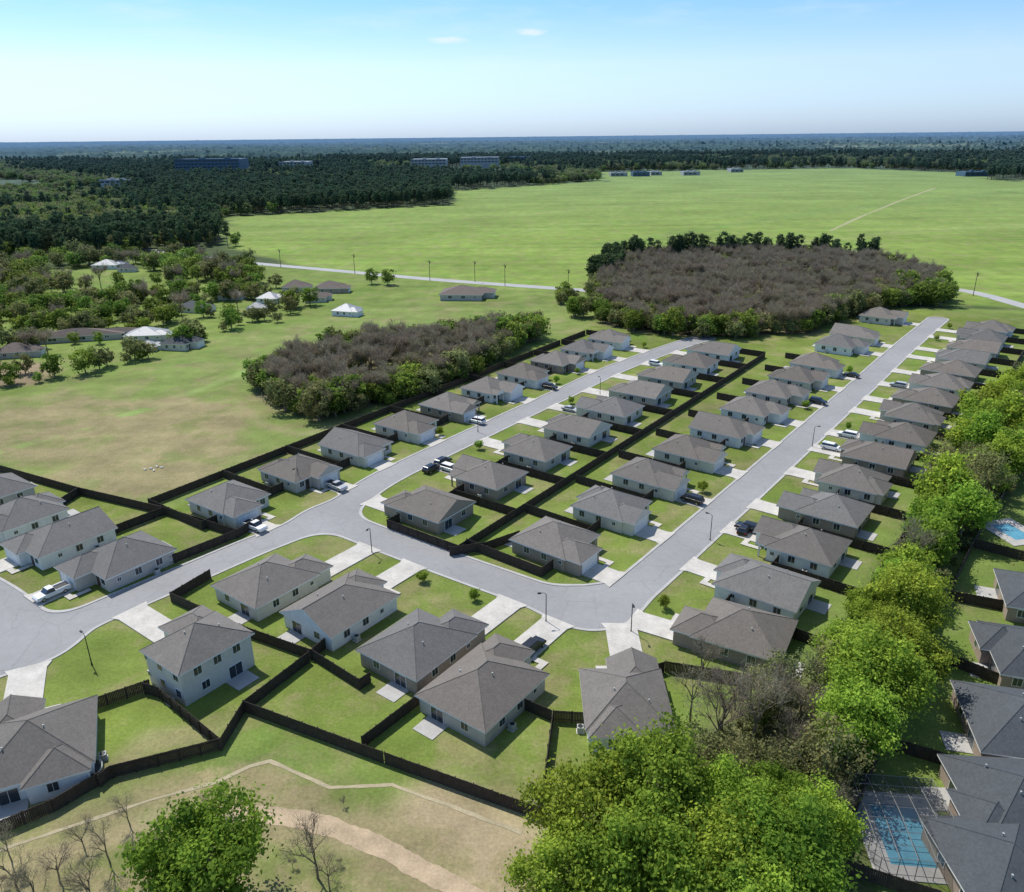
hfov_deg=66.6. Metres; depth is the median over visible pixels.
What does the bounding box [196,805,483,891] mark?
dirt path
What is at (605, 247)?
pine tree
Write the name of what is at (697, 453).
house
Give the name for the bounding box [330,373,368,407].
leafy tree
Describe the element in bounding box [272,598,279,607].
window
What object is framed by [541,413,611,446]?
house
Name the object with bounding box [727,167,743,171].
commercial building
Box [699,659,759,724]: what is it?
bare tree
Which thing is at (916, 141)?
distant forest
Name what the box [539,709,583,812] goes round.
wooden fence
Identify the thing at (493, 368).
wooden fence
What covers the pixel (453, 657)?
window
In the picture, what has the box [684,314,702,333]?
leafy tree
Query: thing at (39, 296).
leafy tree
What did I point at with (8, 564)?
driveway
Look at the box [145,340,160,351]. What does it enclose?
rural house
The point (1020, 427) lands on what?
leafy tree
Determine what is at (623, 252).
pine tree
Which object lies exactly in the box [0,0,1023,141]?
sky
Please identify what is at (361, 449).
house
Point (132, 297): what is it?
leafy tree
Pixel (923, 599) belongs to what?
leafy tree
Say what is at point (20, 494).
window
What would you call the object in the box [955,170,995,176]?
commercial building
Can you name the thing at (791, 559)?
window
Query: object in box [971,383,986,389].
wooden fence
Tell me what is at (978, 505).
leafy tree
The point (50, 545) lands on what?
house
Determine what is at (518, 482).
patio door
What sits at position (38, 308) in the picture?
leafy tree
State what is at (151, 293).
bare tree
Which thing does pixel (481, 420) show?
car
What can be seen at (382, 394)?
leafy tree
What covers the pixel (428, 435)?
garage door
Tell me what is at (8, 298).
leafy tree
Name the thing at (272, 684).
wooden fence
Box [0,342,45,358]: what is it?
rural house
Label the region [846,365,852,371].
leafy tree
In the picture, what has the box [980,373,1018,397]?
leafy tree
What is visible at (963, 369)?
house
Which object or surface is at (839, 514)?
house
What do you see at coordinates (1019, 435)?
leafy tree
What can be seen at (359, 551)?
driveway
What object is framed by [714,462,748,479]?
driveway
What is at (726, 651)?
window
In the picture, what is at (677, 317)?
leafy tree
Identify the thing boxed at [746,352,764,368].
wooden fence
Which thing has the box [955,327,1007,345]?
house
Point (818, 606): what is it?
patio
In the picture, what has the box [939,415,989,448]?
leafy tree
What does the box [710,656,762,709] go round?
bare tree
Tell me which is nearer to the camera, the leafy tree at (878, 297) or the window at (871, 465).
the window at (871, 465)
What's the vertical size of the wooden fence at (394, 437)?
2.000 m
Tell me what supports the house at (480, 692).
on the ground
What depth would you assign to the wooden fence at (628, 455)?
179.20 m
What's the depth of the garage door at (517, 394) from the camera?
223.11 m
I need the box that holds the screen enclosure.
[848,772,953,880]
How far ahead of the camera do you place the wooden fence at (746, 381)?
233.16 m
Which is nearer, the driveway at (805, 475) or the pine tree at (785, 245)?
the driveway at (805, 475)
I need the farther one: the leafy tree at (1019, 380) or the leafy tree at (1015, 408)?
the leafy tree at (1019, 380)
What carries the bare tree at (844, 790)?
on the ground
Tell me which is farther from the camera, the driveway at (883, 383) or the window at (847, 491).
the driveway at (883, 383)
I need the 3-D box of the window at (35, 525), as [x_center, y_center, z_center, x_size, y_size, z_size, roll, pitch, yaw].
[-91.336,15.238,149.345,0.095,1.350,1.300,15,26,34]
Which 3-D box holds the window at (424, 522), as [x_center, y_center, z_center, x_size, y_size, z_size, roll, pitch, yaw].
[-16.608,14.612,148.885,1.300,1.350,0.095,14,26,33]
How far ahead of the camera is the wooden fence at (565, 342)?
279.84 m
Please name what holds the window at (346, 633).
in the house at (340, 611)
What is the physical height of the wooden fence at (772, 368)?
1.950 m
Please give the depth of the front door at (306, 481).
167.25 m
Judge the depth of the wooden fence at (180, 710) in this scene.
101.49 m
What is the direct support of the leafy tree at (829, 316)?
on the ground
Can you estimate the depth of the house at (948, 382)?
222.46 m
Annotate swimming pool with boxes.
[848,789,947,884]
[985,518,1023,545]
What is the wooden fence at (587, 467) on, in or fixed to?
on the ground
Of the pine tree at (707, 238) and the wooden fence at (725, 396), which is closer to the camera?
the wooden fence at (725, 396)
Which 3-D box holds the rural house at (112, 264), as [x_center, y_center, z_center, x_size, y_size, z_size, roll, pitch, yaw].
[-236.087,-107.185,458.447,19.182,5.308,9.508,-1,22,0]
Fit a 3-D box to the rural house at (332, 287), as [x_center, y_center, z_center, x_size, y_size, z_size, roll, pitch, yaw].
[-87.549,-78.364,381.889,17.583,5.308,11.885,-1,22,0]
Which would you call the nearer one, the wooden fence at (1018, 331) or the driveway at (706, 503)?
the driveway at (706, 503)
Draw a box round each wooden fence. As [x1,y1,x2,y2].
[0,465,161,510]
[0,767,105,834]
[61,487,79,504]
[97,679,149,708]
[97,738,222,786]
[115,506,164,533]
[142,683,220,749]
[147,470,222,502]
[148,498,217,529]
[164,507,261,536]
[169,569,210,601]
[170,529,238,562]
[170,591,325,659]
[219,701,244,748]
[222,446,285,477]
[222,470,284,494]
[242,651,309,703]
[243,700,538,815]
[264,487,272,496]
[286,424,340,452]
[286,445,350,467]
[311,648,371,689]
[341,406,389,427]
[341,424,397,441]
[361,697,419,744]
[386,513,457,550]
[389,391,431,409]
[390,405,448,423]
[432,390,484,403]
[435,375,469,390]
[449,530,519,555]
[453,484,515,513]
[458,509,515,545]
[466,538,553,576]
[470,374,523,385]
[472,362,502,375]
[499,455,564,485]
[503,350,533,362]
[504,361,551,373]
[516,479,563,516]
[524,699,552,720]
[526,504,600,531]
[534,350,583,356]
[535,340,559,350]
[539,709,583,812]
[548,434,605,456]
[561,339,574,344]
[563,330,584,339]
[565,452,605,484]
[576,475,653,499]
[582,413,641,436]
[586,329,597,334]
[606,430,641,458]
[618,449,685,468]
[623,396,672,416]
[641,410,672,435]
[648,380,700,397]
[656,427,725,445]
[658,660,759,686]
[673,393,699,415]
[688,409,748,421]
[696,373,724,381]
[700,378,723,398]
[716,392,780,403]
[718,360,745,369]
[724,364,745,382]
[725,594,817,645]
[739,348,765,355]
[742,377,796,384]
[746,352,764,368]
[765,364,784,371]
[772,554,863,595]
[785,352,799,358]
[797,517,892,555]
[835,489,911,520]
[840,859,941,891]
[845,475,1014,836]
[854,462,916,488]
[882,441,938,463]
[890,737,954,764]
[893,420,953,440]
[893,529,907,549]
[925,649,999,683]
[942,412,958,420]
[948,590,1003,609]
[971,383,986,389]
[974,538,1023,560]
[979,369,1003,377]
[989,357,1015,365]
[1000,347,1022,354]
[1005,337,1023,343]
[1013,328,1023,333]
[1015,350,1023,366]
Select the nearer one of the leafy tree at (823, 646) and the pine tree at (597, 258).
the leafy tree at (823, 646)
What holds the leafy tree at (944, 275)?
on the ground
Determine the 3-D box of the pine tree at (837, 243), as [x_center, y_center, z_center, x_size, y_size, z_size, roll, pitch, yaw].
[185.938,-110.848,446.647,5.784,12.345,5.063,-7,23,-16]
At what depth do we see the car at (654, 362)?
252.79 m
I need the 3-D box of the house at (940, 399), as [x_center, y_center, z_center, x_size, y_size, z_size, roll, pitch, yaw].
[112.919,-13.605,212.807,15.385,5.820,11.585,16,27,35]
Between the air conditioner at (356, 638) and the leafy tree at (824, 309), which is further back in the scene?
the leafy tree at (824, 309)
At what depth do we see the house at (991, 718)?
94.62 m
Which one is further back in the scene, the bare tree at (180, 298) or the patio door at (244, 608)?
the bare tree at (180, 298)
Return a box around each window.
[16,492,23,497]
[31,521,38,529]
[45,781,60,792]
[51,514,59,521]
[75,543,83,551]
[96,535,103,543]
[134,566,142,575]
[155,557,162,565]
[160,677,166,688]
[172,674,178,682]
[174,160,237,167]
[175,688,182,699]
[193,665,202,676]
[201,677,210,690]
[212,654,221,665]
[232,643,240,654]
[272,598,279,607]
[292,587,298,597]
[299,480,304,487]
[314,631,319,639]
[343,628,350,638]
[362,616,368,626]
[373,660,379,669]
[407,513,412,520]
[411,160,444,163]
[422,519,427,526]
[431,667,437,677]
[450,653,455,663]
[460,721,468,732]
[461,158,496,161]
[461,508,465,516]
[469,483,474,489]
[484,487,488,494]
[499,717,504,727]
[517,700,522,710]
[524,546,529,553]
[541,552,546,560]
[579,509,584,516]
[608,739,618,747]
[623,478,628,484]
[639,483,644,489]
[664,453,669,459]
[719,647,728,656]
[746,655,755,664]
[749,598,756,607]
[772,606,780,614]
[787,555,795,563]
[809,562,817,570]
[812,517,819,524]
[833,523,840,530]
[844,488,850,495]
[863,493,870,500]
[869,463,875,469]
[887,467,893,473]
[937,851,945,868]
[1011,677,1023,686]
[1016,609,1023,617]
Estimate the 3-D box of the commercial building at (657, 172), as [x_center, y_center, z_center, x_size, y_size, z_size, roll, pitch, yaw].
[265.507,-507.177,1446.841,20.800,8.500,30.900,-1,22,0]
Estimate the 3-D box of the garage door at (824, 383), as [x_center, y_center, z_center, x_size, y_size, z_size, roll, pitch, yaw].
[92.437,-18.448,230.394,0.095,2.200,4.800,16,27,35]
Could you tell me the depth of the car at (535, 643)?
113.27 m
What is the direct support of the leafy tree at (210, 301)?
on the ground
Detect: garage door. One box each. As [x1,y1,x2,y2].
[5,549,18,563]
[60,572,75,588]
[198,341,203,347]
[238,509,258,526]
[321,471,337,486]
[367,451,381,465]
[420,430,433,442]
[464,410,474,421]
[512,389,521,399]
[538,378,546,388]
[576,361,583,369]
[582,554,596,573]
[605,350,611,358]
[622,341,628,349]
[634,516,646,533]
[675,484,685,499]
[714,458,723,471]
[753,430,761,442]
[781,412,787,422]
[822,379,827,387]
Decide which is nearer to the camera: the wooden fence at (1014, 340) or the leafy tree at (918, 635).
the leafy tree at (918, 635)
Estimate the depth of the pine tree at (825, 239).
452.18 m
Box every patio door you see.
[0,787,21,805]
[228,660,243,678]
[240,602,249,616]
[292,620,302,634]
[394,671,406,688]
[430,705,443,723]
[444,517,451,529]
[515,478,520,488]
[561,452,565,461]
[602,430,606,438]
[807,593,812,605]
[948,779,955,788]
[967,727,974,749]
[989,658,996,671]
[995,582,999,596]
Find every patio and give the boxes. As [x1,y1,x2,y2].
[0,798,28,822]
[67,509,79,515]
[226,670,259,690]
[228,611,251,624]
[277,629,304,643]
[376,681,408,702]
[413,716,447,739]
[443,525,465,535]
[514,485,533,493]
[559,459,577,465]
[564,507,572,513]
[601,436,616,442]
[603,475,611,481]
[626,421,641,426]
[645,450,653,456]
[658,403,670,407]
[685,387,696,390]
[783,658,804,677]
[806,599,831,614]
[839,557,861,569]
[856,530,877,541]
[888,491,900,499]
[909,466,925,473]
[918,786,949,810]
[939,730,972,753]
[941,424,951,429]
[969,662,989,677]
[974,585,997,598]
[986,366,997,369]
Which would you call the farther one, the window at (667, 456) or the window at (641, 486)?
the window at (667, 456)
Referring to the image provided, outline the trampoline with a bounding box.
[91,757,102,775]
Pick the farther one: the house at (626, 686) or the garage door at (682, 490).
the garage door at (682, 490)
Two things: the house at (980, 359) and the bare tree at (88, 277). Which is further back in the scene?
the bare tree at (88, 277)
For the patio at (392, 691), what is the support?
on the ground
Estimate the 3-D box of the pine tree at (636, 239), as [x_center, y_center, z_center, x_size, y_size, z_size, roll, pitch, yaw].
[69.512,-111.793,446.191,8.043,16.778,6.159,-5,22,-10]
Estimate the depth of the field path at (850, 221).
730.27 m
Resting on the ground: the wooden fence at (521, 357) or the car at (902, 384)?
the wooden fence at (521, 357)
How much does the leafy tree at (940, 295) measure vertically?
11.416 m
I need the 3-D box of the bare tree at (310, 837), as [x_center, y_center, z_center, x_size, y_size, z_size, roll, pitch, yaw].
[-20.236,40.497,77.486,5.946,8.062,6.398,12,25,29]
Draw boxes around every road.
[0,317,947,674]
[140,248,1023,307]
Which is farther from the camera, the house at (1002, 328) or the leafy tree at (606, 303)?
the leafy tree at (606, 303)
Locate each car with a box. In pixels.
[422,463,439,473]
[433,456,451,464]
[440,461,453,470]
[467,416,485,424]
[522,635,546,656]
[542,382,557,389]
[561,405,575,412]
[648,359,662,365]
[680,493,704,504]
[734,520,756,533]
[736,522,749,535]
[809,396,827,404]
[820,440,840,451]
[837,429,858,438]
[843,372,859,377]
[889,381,907,388]
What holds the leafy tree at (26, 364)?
on the ground
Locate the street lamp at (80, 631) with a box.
[79,630,92,665]
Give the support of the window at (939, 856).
in the house at (973, 855)
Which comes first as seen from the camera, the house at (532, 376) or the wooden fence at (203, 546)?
the wooden fence at (203, 546)
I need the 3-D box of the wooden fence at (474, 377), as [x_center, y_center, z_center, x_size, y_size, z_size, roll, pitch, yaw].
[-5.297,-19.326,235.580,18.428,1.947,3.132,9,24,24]
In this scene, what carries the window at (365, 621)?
in the house at (340, 611)
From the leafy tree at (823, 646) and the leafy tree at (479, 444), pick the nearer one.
the leafy tree at (823, 646)
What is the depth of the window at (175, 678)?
102.60 m
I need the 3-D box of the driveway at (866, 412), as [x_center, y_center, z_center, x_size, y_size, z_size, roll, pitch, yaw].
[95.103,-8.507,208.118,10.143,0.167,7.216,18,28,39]
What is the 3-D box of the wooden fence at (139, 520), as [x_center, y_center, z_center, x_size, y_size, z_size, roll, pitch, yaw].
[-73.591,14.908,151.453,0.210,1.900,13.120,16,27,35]
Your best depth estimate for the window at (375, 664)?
108.92 m
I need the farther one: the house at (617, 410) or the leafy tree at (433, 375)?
the leafy tree at (433, 375)
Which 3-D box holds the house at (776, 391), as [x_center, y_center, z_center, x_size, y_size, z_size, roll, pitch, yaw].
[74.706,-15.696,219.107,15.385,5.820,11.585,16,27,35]
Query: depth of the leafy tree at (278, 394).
211.41 m
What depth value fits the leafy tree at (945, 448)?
162.60 m
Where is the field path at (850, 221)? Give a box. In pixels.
[829,188,934,230]
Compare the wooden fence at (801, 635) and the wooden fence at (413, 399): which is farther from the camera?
the wooden fence at (413, 399)
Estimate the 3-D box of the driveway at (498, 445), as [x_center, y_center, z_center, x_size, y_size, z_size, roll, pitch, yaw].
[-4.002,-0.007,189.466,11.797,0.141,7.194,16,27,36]
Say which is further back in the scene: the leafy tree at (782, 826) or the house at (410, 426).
the house at (410, 426)
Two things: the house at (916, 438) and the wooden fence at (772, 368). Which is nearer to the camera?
the house at (916, 438)
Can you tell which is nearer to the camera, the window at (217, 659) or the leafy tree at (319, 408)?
the window at (217, 659)
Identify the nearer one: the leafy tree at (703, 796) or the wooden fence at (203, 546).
the leafy tree at (703, 796)
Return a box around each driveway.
[0,557,32,573]
[3,660,59,707]
[23,581,90,606]
[111,601,170,642]
[248,512,280,536]
[309,481,358,494]
[325,541,381,576]
[359,495,386,511]
[368,455,396,471]
[376,558,427,593]
[421,434,445,446]
[436,468,455,480]
[464,414,489,426]
[471,594,527,635]
[472,436,503,454]
[504,396,535,403]
[514,614,574,668]
[515,417,547,431]
[539,382,561,391]
[545,403,575,414]
[569,368,598,373]
[580,387,608,396]
[582,557,627,587]
[596,623,641,667]
[598,356,626,361]
[611,373,637,380]
[623,345,649,353]
[623,609,678,640]
[634,520,675,544]
[639,361,657,366]
[669,350,686,355]
[675,488,714,509]
[679,556,716,587]
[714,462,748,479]
[719,521,761,548]
[744,438,782,448]
[745,498,778,515]
[772,418,805,427]
[783,466,818,485]
[794,401,827,408]
[807,443,841,460]
[814,385,845,391]
[824,428,859,439]
[837,372,857,380]
[848,407,884,420]
[858,351,884,356]
[861,395,891,403]
[874,342,894,348]
[876,381,908,389]
[890,368,920,374]
[897,322,921,325]
[905,354,934,362]
[913,346,943,352]
[926,334,955,341]
[935,328,956,333]
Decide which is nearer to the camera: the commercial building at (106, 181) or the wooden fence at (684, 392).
the wooden fence at (684, 392)
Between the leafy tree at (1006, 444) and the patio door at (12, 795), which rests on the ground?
the leafy tree at (1006, 444)
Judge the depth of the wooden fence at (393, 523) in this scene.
145.81 m
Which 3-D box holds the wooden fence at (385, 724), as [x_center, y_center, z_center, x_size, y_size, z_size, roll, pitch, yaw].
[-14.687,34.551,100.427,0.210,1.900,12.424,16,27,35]
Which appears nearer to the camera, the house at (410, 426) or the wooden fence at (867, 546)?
the wooden fence at (867, 546)
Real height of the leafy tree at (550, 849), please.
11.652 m
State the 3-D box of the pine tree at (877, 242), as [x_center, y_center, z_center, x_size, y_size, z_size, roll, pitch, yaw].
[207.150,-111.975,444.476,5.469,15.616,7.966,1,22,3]
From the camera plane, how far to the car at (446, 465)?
174.63 m
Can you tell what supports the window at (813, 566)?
in the house at (814, 551)
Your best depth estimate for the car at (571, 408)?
211.76 m
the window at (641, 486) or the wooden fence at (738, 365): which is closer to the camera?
the window at (641, 486)
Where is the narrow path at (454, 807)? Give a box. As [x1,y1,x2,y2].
[0,759,522,850]
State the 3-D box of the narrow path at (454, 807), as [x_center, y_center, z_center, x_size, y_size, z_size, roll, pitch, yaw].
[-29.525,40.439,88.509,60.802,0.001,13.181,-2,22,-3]
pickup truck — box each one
[32,580,71,602]
[241,518,267,532]
[324,479,347,491]
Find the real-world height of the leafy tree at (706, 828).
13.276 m
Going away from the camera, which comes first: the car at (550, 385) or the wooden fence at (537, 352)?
the car at (550, 385)
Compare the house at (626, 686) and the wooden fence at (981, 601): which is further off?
the wooden fence at (981, 601)
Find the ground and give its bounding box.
[0,163,1023,891]
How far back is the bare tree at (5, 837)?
80.00 m
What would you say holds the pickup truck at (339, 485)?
on the driveway at (349, 485)
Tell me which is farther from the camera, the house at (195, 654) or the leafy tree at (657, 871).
the house at (195, 654)
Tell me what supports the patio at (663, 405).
on the ground
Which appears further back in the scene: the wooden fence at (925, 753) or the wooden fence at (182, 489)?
the wooden fence at (182, 489)
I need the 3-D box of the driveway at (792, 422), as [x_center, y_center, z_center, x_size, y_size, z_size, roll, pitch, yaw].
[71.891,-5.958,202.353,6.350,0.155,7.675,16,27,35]
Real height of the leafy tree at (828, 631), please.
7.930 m
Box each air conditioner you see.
[99,750,107,762]
[153,568,160,574]
[352,633,361,642]
[507,721,517,732]
[576,724,583,733]
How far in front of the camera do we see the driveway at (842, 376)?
239.11 m
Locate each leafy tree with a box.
[1,291,24,305]
[1,309,13,318]
[11,352,35,373]
[21,276,47,296]
[23,272,48,290]
[25,293,49,303]
[25,304,48,315]
[42,293,62,309]
[48,308,75,328]
[73,295,93,313]
[75,306,99,317]
[76,285,99,300]
[91,330,103,343]
[109,271,124,283]
[109,775,293,891]
[112,278,135,294]
[120,289,134,302]
[142,296,165,314]
[155,286,176,304]
[163,279,190,295]
[186,281,199,291]
[188,292,201,301]
[193,300,211,316]
[200,293,213,303]
[260,376,299,410]
[261,378,285,395]
[296,379,333,420]
[296,388,313,408]
[318,383,344,414]
[320,390,350,416]
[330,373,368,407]
[364,268,378,283]
[369,382,390,402]
[377,269,396,284]
[390,374,423,399]
[403,363,428,388]
[412,368,441,392]
[415,569,428,581]
[436,425,443,434]
[439,348,473,380]
[440,364,457,383]
[455,355,472,373]
[468,587,480,599]
[474,440,483,447]
[475,338,500,365]
[485,314,513,330]
[497,799,624,891]
[499,745,656,883]
[502,321,527,342]
[503,335,519,353]
[511,314,528,322]
[512,330,527,348]
[525,312,551,336]
[553,375,560,381]
[562,774,725,891]
[568,395,573,402]
[570,702,719,843]
[584,296,603,315]
[592,299,613,314]
[623,308,644,331]
[646,786,780,891]
[653,762,728,800]
[656,594,670,608]
[660,306,687,335]
[663,781,726,842]
[664,708,733,768]
[683,820,822,891]
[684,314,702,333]
[696,748,787,817]
[697,480,708,492]
[698,322,718,337]
[700,734,766,781]
[706,785,870,891]
[725,321,746,338]
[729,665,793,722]
[730,308,760,335]
[730,730,798,774]
[744,755,815,810]
[750,640,830,721]
[759,792,829,870]
[764,313,785,332]
[767,710,883,800]
[775,767,873,863]
[783,318,802,332]
[802,400,809,408]
[804,658,914,765]
[806,629,865,688]
[810,612,944,725]
[810,617,856,660]
[819,303,834,320]
[820,304,834,325]
[822,292,845,310]
[836,583,898,627]
[844,286,867,316]
[845,421,852,427]
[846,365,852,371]
[846,600,966,686]
[858,555,962,640]
[859,602,934,668]
[864,294,881,310]
[866,290,883,305]
[870,552,933,604]
[871,538,939,580]
[880,288,901,308]
[890,267,926,287]
[899,506,960,554]
[905,491,963,527]
[906,511,961,568]
[909,279,939,304]
[910,445,979,498]
[912,484,951,513]
[915,455,959,481]
[920,435,971,467]
[924,277,952,287]
[931,279,958,305]
[932,270,954,282]
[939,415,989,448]
[944,467,1000,503]
[945,479,1005,538]
[949,391,1012,426]
[953,447,993,493]
[954,405,1009,451]
[955,383,1008,413]
[959,440,985,452]
[961,445,990,475]
[963,442,1023,496]
[969,407,1011,437]
[979,430,1023,475]
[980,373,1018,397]
[985,462,1017,492]
[986,389,1023,426]
[987,370,1023,385]
[988,426,1023,475]
[996,362,1023,384]
[1006,379,1023,396]
[1008,417,1023,433]
[1016,422,1023,433]
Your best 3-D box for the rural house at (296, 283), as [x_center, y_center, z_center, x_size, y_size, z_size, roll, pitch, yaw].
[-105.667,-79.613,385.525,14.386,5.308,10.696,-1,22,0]
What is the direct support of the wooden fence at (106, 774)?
on the ground
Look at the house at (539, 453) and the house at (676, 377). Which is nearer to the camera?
the house at (539, 453)
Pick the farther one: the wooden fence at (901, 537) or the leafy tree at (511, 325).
the leafy tree at (511, 325)
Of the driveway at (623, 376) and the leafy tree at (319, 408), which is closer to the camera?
the leafy tree at (319, 408)
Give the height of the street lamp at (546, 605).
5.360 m
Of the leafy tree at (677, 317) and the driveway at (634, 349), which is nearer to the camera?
the driveway at (634, 349)
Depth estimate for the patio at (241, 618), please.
122.57 m
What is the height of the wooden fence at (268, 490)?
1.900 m
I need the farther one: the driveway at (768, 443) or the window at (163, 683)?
the driveway at (768, 443)
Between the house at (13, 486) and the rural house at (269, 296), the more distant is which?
the rural house at (269, 296)
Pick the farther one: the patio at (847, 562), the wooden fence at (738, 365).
the wooden fence at (738, 365)
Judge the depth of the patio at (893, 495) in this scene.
161.37 m
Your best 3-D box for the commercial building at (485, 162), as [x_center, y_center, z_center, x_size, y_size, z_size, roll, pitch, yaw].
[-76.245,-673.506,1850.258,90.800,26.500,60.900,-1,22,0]
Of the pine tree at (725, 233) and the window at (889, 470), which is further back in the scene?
the pine tree at (725, 233)
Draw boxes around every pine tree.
[584,256,595,273]
[586,263,594,275]
[594,253,602,268]
[595,263,601,271]
[601,244,610,258]
[602,252,616,266]
[612,245,618,253]
[613,254,621,266]
[620,249,625,261]
[621,241,627,252]
[625,236,637,252]
[628,236,639,251]
[637,237,644,253]
[646,237,653,249]
[652,240,663,250]
[666,235,677,249]
[666,236,675,251]
[674,238,682,252]
[675,234,684,250]
[686,231,695,248]
[688,233,698,249]
[697,234,705,249]
[701,235,711,248]
[713,237,723,250]
[717,231,730,246]
[725,235,734,248]
[735,237,742,246]
[742,232,754,246]
[753,231,764,246]
[762,237,768,245]
[776,235,783,246]
[781,235,794,248]
[785,232,793,247]
[790,236,799,248]
[794,234,806,247]
[809,241,815,250]
[818,233,829,246]
[827,235,833,246]
[832,241,842,250]
[843,242,851,251]
[855,233,865,249]
[858,241,866,250]
[870,235,881,249]
[871,238,879,248]
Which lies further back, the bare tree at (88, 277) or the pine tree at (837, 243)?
the pine tree at (837, 243)
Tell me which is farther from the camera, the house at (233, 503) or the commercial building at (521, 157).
the commercial building at (521, 157)
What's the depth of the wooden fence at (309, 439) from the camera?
192.30 m
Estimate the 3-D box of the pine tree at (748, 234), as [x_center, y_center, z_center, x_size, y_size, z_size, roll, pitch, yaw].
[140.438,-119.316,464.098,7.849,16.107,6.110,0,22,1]
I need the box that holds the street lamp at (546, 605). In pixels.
[537,592,546,620]
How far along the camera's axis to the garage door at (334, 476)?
169.18 m
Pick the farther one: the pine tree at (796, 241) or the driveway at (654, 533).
the pine tree at (796, 241)
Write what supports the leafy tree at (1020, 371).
on the ground
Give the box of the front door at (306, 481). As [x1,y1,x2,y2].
[305,479,309,488]
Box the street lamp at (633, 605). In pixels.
[630,603,634,630]
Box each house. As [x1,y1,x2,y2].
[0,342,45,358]
[0,472,36,504]
[0,492,69,545]
[0,506,117,569]
[0,694,97,805]
[38,327,136,343]
[53,530,176,591]
[90,259,129,268]
[116,263,138,271]
[122,326,172,340]
[139,605,254,705]
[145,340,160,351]
[159,334,204,350]
[181,300,216,312]
[185,480,270,528]
[210,553,333,621]
[216,291,245,299]
[245,302,268,312]
[255,291,283,302]
[257,453,341,492]
[279,568,399,651]
[281,280,312,291]
[305,291,332,302]
[314,281,351,292]
[317,426,393,467]
[330,303,363,316]
[355,608,488,693]
[372,410,438,443]
[380,485,475,534]
[414,633,549,746]
[418,392,480,422]
[438,285,496,300]
[448,454,528,500]
[459,376,524,403]
[495,362,550,388]
[501,433,572,471]
[508,516,602,576]
[529,350,586,373]
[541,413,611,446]
[559,339,613,360]
[570,485,652,535]
[574,395,644,424]
[579,647,673,752]
[587,329,631,350]
[607,380,673,405]
[610,457,690,501]
[636,365,698,388]
[652,434,727,473]
[661,352,719,373]
[670,597,798,674]
[685,341,741,360]
[688,410,764,448]
[711,553,820,618]
[719,396,791,425]
[744,379,811,405]
[753,515,852,577]
[767,365,830,389]
[776,487,874,537]
[788,352,845,377]
[813,458,892,504]
[814,333,871,355]
[829,323,880,345]
[839,439,918,476]
[858,306,908,325]
[858,420,937,453]
[879,399,946,431]
[891,387,959,412]
[908,372,974,394]
[919,360,982,381]
[919,815,1023,891]
[934,349,991,368]
[937,753,1023,826]
[945,339,1002,357]
[950,679,1023,758]
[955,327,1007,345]
[964,320,1015,336]
[968,620,1023,688]
[993,568,1023,622]
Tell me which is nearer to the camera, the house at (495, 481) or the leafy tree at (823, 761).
the leafy tree at (823, 761)
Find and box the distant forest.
[0,131,1023,158]
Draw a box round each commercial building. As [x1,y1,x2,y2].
[99,178,131,186]
[173,158,248,171]
[279,160,312,168]
[410,158,447,166]
[460,156,498,167]
[509,156,529,161]
[609,171,627,175]
[631,170,649,175]
[648,170,661,174]
[680,170,700,174]
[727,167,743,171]
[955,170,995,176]
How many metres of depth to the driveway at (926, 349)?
268.90 m
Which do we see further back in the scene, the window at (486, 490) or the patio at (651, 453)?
the patio at (651, 453)
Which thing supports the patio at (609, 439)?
on the ground
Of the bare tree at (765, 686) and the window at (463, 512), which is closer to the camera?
the bare tree at (765, 686)
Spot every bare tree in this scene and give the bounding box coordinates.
[0,820,17,861]
[0,840,38,891]
[8,859,57,891]
[11,284,24,296]
[15,325,36,344]
[31,839,77,882]
[33,327,55,353]
[41,271,53,290]
[47,304,65,310]
[56,848,99,891]
[61,812,97,849]
[77,814,114,862]
[82,273,93,287]
[106,791,134,825]
[133,278,147,302]
[147,289,156,296]
[168,289,189,318]
[198,783,219,801]
[227,288,246,311]
[274,804,338,879]
[311,851,345,891]
[667,659,721,721]
[684,632,728,685]
[688,676,758,740]
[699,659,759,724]
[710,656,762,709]
[728,667,792,747]
[752,660,813,726]
[768,705,816,753]
[774,654,831,722]
[790,681,833,732]
[811,774,858,809]
[884,514,947,558]
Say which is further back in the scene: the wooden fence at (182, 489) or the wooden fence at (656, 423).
the wooden fence at (656, 423)
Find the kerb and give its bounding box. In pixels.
[0,317,948,677]
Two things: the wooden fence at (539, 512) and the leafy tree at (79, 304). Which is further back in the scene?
the leafy tree at (79, 304)
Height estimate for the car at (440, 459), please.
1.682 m
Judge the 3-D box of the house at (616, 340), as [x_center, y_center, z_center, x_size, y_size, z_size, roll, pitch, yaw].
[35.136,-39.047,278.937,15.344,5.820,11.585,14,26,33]
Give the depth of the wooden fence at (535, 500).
160.50 m
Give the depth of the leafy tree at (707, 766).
82.72 m
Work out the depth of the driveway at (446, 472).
174.62 m

